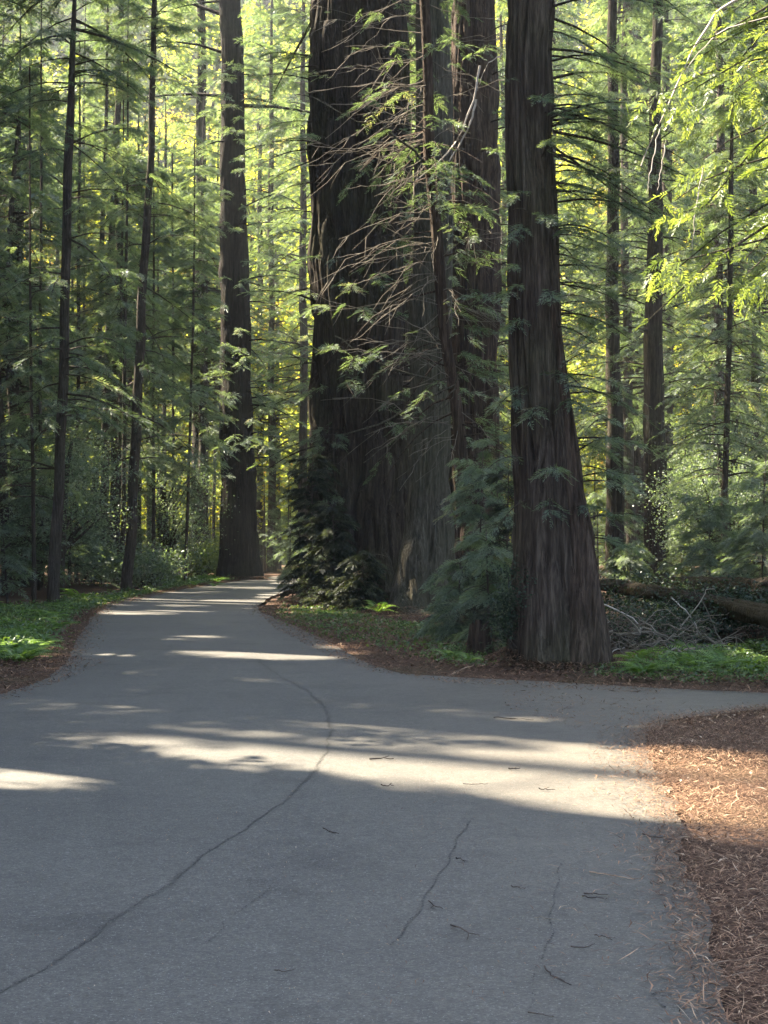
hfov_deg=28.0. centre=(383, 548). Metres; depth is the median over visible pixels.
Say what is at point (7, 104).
redwood tree
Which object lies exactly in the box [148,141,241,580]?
redwood tree
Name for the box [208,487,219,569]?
young redwood
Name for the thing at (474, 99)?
dead branch
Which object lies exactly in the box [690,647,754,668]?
fern
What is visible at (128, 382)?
redwood tree
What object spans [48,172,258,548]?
maple tree
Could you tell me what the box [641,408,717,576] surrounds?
young redwood
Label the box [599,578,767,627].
fallen log
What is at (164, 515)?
broadleaf sapling
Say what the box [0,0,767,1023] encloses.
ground
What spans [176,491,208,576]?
young redwood
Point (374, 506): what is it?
redwood tree
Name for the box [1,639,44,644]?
fern
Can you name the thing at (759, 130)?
redwood tree
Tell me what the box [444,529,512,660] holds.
young redwood
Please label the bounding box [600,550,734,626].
huckleberry shrub
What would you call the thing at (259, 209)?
redwood tree
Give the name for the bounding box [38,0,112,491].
redwood tree
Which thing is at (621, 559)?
young redwood
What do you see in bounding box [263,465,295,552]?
young redwood
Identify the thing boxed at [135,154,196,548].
redwood tree
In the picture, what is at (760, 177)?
maple tree
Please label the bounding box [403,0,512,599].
redwood tree
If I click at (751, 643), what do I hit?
fern
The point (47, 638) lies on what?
fern
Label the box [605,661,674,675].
fern
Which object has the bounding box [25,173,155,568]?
maple tree
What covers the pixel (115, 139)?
redwood tree
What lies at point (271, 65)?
redwood tree
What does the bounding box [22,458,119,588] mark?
young redwood
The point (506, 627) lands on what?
huckleberry shrub
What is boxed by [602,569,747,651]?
huckleberry shrub
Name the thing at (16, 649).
fern
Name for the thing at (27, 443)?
broadleaf sapling
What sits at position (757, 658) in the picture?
fern
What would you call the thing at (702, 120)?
redwood tree
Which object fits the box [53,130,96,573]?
redwood tree
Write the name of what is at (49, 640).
fern
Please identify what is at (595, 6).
redwood tree
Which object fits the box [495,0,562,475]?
redwood tree
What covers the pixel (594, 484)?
young redwood
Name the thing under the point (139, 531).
young redwood
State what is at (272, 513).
young redwood
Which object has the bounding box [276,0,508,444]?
redwood tree
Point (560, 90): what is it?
redwood tree
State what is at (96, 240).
redwood tree
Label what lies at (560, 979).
twig
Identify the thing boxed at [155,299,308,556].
maple tree
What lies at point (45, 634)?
fern
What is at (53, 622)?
fern
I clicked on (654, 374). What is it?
redwood tree
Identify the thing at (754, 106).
redwood tree
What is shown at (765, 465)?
young redwood
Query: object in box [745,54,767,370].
redwood tree
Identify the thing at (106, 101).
redwood tree
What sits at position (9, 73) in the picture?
redwood tree
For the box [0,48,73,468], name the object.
redwood tree
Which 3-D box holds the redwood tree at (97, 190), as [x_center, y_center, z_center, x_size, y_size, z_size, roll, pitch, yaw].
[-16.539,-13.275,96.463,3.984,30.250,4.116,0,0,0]
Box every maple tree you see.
[1,47,137,535]
[7,184,109,446]
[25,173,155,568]
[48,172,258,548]
[74,73,186,543]
[100,139,168,504]
[135,1,283,530]
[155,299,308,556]
[190,113,311,520]
[245,0,313,528]
[257,178,313,490]
[277,117,312,372]
[495,0,585,540]
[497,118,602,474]
[497,311,606,542]
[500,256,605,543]
[556,0,683,568]
[559,9,698,512]
[585,293,748,518]
[601,155,742,563]
[662,199,767,558]
[673,254,767,560]
[699,39,767,391]
[735,11,767,499]
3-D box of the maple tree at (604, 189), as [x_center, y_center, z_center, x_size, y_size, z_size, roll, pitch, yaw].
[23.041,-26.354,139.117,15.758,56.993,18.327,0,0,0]
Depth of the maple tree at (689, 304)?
132.00 m
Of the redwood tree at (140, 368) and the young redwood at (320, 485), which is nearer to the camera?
the young redwood at (320, 485)
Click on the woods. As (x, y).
(160, 56)
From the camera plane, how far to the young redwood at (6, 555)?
45.17 m
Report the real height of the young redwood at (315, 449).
6.011 m
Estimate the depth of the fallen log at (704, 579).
31.22 m
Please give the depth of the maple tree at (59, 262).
142.03 m
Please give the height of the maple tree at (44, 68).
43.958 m
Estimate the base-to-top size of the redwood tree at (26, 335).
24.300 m
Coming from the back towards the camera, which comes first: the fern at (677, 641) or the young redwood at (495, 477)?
the young redwood at (495, 477)
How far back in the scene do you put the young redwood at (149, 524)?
79.60 m
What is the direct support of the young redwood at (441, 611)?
on the ground
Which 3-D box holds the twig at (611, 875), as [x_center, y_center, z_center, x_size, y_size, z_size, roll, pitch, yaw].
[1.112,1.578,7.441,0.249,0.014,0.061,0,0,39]
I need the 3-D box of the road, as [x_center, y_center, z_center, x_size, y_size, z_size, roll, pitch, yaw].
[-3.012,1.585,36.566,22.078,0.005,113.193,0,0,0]
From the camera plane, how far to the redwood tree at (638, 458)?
104.16 m
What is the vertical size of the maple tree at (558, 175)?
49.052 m
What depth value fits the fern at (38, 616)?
33.69 m
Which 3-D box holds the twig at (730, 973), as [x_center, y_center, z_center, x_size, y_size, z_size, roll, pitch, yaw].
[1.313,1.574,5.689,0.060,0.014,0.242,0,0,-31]
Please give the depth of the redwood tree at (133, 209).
68.95 m
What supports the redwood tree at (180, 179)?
on the ground
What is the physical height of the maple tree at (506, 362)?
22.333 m
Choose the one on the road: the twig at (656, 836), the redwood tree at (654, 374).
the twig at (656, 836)
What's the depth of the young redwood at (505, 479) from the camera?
104.72 m
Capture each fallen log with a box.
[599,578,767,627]
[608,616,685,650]
[654,576,767,602]
[676,628,767,653]
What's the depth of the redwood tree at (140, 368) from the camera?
59.93 m
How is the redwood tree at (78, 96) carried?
on the ground
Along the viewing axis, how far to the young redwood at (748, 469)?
99.89 m
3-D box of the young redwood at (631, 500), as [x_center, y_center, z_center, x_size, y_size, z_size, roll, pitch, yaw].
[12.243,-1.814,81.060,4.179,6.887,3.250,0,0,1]
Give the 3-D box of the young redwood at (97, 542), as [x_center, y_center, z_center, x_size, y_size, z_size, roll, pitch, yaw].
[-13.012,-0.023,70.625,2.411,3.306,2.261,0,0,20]
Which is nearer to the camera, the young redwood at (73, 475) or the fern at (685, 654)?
the fern at (685, 654)
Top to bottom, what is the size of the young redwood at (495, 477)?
3.158 m
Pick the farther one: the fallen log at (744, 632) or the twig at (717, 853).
the fallen log at (744, 632)
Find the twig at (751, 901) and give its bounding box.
[739,889,766,910]
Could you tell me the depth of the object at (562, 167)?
125.38 m
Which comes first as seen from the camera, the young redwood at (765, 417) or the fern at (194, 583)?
the young redwood at (765, 417)
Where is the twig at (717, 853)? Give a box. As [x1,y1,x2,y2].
[696,846,741,863]
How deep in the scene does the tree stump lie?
22.69 m
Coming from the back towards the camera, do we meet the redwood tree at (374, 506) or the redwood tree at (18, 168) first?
the redwood tree at (18, 168)
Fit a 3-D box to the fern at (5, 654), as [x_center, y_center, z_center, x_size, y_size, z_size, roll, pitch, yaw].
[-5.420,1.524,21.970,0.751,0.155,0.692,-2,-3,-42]
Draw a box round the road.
[0,576,767,1023]
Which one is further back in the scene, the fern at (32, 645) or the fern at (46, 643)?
the fern at (46, 643)
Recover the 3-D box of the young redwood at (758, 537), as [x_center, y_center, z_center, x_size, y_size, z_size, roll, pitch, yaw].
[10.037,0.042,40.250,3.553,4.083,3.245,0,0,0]
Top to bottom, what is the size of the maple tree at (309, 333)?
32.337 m
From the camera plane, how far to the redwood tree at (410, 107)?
59.86 m
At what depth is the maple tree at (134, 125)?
127.18 m
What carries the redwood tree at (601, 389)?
on the ground
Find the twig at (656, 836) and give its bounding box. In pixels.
[642,833,677,839]
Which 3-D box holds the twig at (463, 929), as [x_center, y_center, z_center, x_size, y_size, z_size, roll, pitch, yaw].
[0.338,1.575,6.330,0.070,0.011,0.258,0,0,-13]
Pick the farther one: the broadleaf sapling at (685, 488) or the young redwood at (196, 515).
the young redwood at (196, 515)
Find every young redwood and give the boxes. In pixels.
[0,470,73,595]
[0,519,39,603]
[6,424,47,589]
[8,393,87,566]
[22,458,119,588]
[44,425,92,533]
[66,437,109,578]
[78,518,112,583]
[111,528,165,580]
[136,500,182,577]
[166,484,193,573]
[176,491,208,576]
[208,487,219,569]
[256,466,288,572]
[261,451,297,568]
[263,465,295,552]
[265,463,296,568]
[268,491,305,568]
[270,455,307,564]
[275,552,304,601]
[278,453,342,605]
[283,414,356,604]
[294,502,363,608]
[321,550,391,614]
[408,554,501,648]
[419,453,514,644]
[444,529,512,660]
[463,416,513,626]
[463,464,513,644]
[500,430,513,542]
[583,438,605,549]
[586,492,605,577]
[594,456,643,558]
[600,539,655,592]
[624,466,644,558]
[632,501,678,566]
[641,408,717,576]
[645,492,750,577]
[655,501,715,576]
[673,401,711,574]
[673,431,700,544]
[676,405,744,575]
[691,387,762,544]
[699,472,758,576]
[711,455,767,577]
[711,476,767,578]
[729,455,767,571]
[737,427,767,554]
[738,420,767,573]
[741,404,767,576]
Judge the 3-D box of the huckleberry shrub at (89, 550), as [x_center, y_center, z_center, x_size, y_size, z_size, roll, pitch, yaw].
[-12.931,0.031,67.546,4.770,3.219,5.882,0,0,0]
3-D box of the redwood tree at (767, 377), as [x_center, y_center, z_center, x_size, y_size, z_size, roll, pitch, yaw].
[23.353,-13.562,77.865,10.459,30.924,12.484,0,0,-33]
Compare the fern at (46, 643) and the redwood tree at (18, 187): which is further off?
the redwood tree at (18, 187)
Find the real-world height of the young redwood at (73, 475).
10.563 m
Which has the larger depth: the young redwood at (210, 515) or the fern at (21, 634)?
the young redwood at (210, 515)
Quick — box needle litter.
[0,576,767,1023]
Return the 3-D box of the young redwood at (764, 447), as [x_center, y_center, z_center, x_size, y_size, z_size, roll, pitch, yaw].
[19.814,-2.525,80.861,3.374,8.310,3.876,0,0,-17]
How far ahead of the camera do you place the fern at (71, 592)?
46.35 m
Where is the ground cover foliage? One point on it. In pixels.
(88, 602)
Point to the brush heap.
(663, 641)
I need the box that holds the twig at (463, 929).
[450,924,478,938]
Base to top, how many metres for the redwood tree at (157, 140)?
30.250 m
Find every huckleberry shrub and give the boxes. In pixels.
[46,523,142,585]
[84,527,204,587]
[172,523,218,577]
[482,550,537,662]
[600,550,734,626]
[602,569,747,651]
[633,553,767,646]
[701,578,767,640]
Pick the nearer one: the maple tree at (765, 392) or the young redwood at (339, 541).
the young redwood at (339, 541)
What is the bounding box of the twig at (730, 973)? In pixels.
[710,967,756,982]
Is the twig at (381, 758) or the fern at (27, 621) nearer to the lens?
the twig at (381, 758)
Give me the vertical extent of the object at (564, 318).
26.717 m
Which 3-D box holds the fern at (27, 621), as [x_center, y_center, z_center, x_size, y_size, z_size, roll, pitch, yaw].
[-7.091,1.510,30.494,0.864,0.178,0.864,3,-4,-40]
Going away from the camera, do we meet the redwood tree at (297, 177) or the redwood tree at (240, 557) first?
the redwood tree at (240, 557)
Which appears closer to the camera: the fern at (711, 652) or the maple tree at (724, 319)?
the fern at (711, 652)
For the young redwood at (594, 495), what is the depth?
70.35 m
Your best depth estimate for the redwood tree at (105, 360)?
73.73 m
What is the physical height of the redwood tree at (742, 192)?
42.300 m
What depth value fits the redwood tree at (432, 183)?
33.88 m
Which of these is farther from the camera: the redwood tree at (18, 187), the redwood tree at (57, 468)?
the redwood tree at (18, 187)
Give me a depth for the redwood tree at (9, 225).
65.80 m
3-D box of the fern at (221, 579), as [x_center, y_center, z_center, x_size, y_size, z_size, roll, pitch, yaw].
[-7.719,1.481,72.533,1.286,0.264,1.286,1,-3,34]
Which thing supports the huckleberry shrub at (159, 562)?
on the ground
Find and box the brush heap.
[606,589,758,659]
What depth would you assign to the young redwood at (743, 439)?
78.18 m
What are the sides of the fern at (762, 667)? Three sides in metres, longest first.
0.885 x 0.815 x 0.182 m
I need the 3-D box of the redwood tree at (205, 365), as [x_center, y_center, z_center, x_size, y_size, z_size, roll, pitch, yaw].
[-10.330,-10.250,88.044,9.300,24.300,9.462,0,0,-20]
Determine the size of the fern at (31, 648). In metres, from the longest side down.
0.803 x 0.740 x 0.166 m
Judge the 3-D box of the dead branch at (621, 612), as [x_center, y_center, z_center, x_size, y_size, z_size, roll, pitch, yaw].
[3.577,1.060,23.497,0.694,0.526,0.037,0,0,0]
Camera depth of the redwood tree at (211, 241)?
103.65 m
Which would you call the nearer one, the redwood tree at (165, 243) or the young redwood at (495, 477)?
the young redwood at (495, 477)
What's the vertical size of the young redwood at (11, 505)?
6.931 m
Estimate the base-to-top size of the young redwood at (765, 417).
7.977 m
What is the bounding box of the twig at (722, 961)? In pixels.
[703,959,744,967]
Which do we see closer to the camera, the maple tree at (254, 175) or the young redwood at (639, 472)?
the young redwood at (639, 472)
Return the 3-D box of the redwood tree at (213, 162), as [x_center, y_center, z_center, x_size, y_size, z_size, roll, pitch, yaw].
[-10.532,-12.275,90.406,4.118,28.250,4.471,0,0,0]
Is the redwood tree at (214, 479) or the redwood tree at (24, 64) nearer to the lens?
the redwood tree at (24, 64)
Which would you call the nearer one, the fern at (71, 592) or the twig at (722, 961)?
the twig at (722, 961)
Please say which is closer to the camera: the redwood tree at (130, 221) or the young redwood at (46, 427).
the young redwood at (46, 427)
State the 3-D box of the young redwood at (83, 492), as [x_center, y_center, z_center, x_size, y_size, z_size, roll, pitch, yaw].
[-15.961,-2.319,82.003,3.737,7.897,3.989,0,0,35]
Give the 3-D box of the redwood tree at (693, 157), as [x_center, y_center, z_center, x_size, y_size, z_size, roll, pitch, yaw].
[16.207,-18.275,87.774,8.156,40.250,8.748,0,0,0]
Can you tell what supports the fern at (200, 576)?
on the ground
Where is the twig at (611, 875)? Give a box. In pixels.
[589,871,636,878]
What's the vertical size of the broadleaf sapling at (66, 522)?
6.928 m
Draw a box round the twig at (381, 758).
[369,756,393,759]
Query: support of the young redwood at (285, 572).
on the ground
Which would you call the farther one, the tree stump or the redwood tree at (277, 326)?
the redwood tree at (277, 326)
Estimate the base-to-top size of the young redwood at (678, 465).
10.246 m
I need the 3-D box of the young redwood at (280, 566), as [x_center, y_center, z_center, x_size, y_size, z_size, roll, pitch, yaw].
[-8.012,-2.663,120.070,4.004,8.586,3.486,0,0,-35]
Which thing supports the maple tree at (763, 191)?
on the ground
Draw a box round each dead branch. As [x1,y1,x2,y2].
[416,53,502,179]
[449,664,473,676]
[604,604,639,627]
[671,598,696,641]
[700,597,723,646]
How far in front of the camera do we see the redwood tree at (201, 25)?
99.71 m
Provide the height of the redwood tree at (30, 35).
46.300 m
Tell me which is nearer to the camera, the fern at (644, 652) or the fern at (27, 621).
the fern at (644, 652)
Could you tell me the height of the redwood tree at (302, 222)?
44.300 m
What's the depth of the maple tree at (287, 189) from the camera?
143.73 m
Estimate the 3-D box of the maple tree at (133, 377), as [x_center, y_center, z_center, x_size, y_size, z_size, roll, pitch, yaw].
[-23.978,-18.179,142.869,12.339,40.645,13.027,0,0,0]
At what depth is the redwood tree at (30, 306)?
45.98 m
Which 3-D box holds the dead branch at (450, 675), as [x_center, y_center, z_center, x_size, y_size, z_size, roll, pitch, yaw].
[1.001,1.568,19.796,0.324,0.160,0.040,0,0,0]
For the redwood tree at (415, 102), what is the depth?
85.54 m
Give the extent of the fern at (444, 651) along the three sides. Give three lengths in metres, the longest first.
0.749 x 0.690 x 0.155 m
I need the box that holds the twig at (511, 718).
[494,716,532,719]
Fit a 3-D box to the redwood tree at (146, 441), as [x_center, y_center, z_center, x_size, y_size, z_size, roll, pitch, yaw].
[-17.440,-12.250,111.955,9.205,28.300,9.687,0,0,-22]
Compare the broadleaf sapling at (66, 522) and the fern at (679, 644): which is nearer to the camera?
the fern at (679, 644)
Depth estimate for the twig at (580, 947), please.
6.07 m
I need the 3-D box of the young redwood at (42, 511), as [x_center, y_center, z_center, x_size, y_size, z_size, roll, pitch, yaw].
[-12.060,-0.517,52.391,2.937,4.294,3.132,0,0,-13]
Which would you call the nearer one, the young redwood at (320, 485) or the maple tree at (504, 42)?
the young redwood at (320, 485)
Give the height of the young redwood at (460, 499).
3.928 m
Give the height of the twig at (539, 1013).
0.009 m
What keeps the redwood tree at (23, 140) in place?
on the ground
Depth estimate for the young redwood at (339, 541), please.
40.80 m
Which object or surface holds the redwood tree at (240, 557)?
on the ground
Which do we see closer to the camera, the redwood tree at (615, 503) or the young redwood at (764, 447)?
the redwood tree at (615, 503)
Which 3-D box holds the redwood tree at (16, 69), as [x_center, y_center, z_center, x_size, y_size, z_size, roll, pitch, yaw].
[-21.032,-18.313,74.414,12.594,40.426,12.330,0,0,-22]
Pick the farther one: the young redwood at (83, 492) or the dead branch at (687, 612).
the young redwood at (83, 492)
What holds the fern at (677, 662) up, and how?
on the ground
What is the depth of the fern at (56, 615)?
33.75 m
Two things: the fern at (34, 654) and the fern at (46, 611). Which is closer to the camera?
the fern at (34, 654)
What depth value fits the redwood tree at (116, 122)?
77.85 m
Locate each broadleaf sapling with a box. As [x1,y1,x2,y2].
[0,424,156,594]
[4,397,126,587]
[5,411,99,567]
[100,426,247,577]
[626,413,767,576]
[633,386,767,565]
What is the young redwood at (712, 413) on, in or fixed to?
on the ground
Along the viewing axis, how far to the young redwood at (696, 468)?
94.25 m
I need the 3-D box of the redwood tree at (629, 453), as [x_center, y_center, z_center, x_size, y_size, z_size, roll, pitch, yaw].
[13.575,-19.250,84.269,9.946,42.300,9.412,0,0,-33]
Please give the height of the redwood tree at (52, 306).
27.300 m
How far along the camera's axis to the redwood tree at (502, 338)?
66.01 m
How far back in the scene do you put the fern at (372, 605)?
38.33 m
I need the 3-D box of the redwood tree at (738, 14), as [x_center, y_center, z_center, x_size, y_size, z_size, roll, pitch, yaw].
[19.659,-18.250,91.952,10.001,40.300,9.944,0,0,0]
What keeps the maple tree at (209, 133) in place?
on the ground
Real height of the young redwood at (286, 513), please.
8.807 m
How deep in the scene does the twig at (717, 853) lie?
7.95 m
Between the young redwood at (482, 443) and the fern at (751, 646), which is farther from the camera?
the young redwood at (482, 443)
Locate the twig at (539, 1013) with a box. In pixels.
[528,1011,553,1016]
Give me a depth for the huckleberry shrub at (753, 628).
24.66 m
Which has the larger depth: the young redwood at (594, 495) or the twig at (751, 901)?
the young redwood at (594, 495)
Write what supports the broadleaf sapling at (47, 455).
on the ground
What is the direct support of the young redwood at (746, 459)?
on the ground
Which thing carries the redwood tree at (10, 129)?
on the ground
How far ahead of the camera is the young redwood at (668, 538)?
80.35 m
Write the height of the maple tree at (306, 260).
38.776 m
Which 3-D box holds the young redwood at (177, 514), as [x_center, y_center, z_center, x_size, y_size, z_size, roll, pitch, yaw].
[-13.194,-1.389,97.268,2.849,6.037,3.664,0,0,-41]
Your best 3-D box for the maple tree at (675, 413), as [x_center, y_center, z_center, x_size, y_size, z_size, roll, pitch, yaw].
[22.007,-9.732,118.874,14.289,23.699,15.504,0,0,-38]
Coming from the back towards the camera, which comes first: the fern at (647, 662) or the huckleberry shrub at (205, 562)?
the huckleberry shrub at (205, 562)
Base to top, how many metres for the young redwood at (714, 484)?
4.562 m
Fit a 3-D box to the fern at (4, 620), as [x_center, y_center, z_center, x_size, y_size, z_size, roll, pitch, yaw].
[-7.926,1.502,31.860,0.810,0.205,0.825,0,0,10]
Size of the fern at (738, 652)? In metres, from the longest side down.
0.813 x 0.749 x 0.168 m
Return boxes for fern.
[0,616,15,624]
[0,631,35,638]
[0,646,46,661]
[0,647,48,654]
[0,650,27,660]
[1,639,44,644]
[1,648,51,661]
[5,620,50,627]
[5,640,59,655]
[17,634,58,641]
[22,612,54,620]
[24,635,60,641]
[25,641,64,648]
[30,617,79,628]
[32,638,62,643]
[34,613,70,619]
[36,610,71,614]
[60,588,99,598]
[187,579,204,584]
[192,574,215,579]
[209,577,231,582]
[356,600,398,612]
[432,649,471,658]
[450,652,484,663]
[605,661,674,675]
[613,648,666,662]
[623,665,669,675]
[632,660,682,671]
[636,651,680,659]
[650,639,699,651]
[660,656,710,671]
[661,640,728,653]
[669,642,706,654]
[671,663,717,673]
[679,653,728,669]
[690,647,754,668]
[693,656,750,667]
[694,659,735,668]
[716,649,755,659]
[721,656,767,666]
[726,658,767,672]
[727,638,765,650]
[730,641,767,651]
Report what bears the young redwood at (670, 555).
on the ground
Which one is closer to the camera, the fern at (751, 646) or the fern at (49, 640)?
the fern at (751, 646)
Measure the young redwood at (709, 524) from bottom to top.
3.894 m
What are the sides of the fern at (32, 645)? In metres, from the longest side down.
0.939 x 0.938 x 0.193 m
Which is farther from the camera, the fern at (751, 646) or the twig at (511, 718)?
the fern at (751, 646)
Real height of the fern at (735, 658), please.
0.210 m
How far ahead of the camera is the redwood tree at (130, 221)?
87.92 m
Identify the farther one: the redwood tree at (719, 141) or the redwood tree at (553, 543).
the redwood tree at (719, 141)
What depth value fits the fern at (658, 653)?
21.95 m
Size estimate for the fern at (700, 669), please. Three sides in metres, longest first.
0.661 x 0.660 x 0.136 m
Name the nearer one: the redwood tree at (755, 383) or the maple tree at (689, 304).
the redwood tree at (755, 383)
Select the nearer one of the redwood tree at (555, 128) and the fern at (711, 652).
the fern at (711, 652)
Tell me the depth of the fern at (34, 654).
21.67 m
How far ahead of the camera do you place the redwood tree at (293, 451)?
110.60 m
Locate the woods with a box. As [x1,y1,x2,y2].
[0,0,767,564]
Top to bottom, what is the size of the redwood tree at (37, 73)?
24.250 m
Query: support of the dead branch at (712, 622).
on the brush heap
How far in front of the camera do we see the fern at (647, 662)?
19.94 m
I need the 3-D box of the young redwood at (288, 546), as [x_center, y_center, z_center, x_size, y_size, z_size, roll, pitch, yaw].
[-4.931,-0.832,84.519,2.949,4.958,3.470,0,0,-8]
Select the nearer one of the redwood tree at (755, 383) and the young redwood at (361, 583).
the young redwood at (361, 583)
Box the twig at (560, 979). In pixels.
[544,965,571,985]
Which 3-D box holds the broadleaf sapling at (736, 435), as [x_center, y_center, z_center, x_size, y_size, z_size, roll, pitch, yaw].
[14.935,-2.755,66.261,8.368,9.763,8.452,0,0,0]
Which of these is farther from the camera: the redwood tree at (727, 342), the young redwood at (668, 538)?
the young redwood at (668, 538)
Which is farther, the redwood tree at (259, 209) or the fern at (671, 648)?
the redwood tree at (259, 209)
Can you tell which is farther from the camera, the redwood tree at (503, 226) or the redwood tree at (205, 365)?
the redwood tree at (205, 365)
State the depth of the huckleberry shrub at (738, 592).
24.91 m
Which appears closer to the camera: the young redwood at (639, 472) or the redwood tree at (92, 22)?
the young redwood at (639, 472)
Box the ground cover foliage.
[0,573,767,683]
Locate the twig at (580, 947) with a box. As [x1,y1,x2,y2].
[570,943,594,947]
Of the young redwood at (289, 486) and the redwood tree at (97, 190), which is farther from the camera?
the young redwood at (289, 486)
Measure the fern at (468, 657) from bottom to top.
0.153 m
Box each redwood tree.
[0,0,46,418]
[0,0,92,595]
[0,0,197,604]
[0,5,84,360]
[0,10,75,579]
[0,15,52,322]
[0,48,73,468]
[0,67,90,604]
[0,80,113,587]
[0,114,103,499]
[0,129,46,342]
[0,131,99,467]
[0,172,77,347]
[1,1,92,590]
[2,0,89,466]
[5,172,105,483]
[19,124,229,582]
[34,0,150,580]
[37,0,178,580]
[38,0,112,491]
[44,42,118,582]
[53,0,239,590]
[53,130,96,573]
[64,98,105,573]
[65,185,197,563]
[68,2,174,576]
[87,52,165,585]
[92,207,211,571]
[93,0,309,580]
[97,93,133,417]
[102,167,198,574]
[114,105,162,574]
[126,157,286,574]
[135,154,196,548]
[142,184,262,458]
[146,153,202,569]
[147,0,273,573]
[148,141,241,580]
[155,103,197,487]
[174,97,219,419]
[187,131,219,571]
[210,0,309,569]
[211,0,313,571]
[238,0,475,604]
[247,0,313,572]
[250,158,309,568]
[257,0,313,474]
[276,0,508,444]
[278,0,586,617]
[281,105,313,458]
[298,0,510,399]
[385,0,458,614]
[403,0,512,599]
[411,5,579,407]
[411,40,415,168]
[412,6,510,422]
[454,0,704,670]
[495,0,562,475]
[497,0,607,471]
[497,1,606,463]
[553,0,708,580]
[558,0,712,578]
[559,0,692,550]
[560,0,738,583]
[562,0,708,559]
[565,0,674,467]
[599,0,726,576]
[620,0,767,572]
[626,0,767,330]
[641,0,767,454]
[644,0,767,570]
[648,70,767,576]
[664,0,767,576]
[672,0,767,473]
[673,3,767,461]
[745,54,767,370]
[750,185,767,428]
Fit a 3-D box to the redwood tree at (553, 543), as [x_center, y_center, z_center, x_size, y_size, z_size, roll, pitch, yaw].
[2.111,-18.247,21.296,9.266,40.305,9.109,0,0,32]
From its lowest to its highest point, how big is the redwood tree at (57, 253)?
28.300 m
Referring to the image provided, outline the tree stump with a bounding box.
[466,619,493,660]
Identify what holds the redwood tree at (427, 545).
on the ground

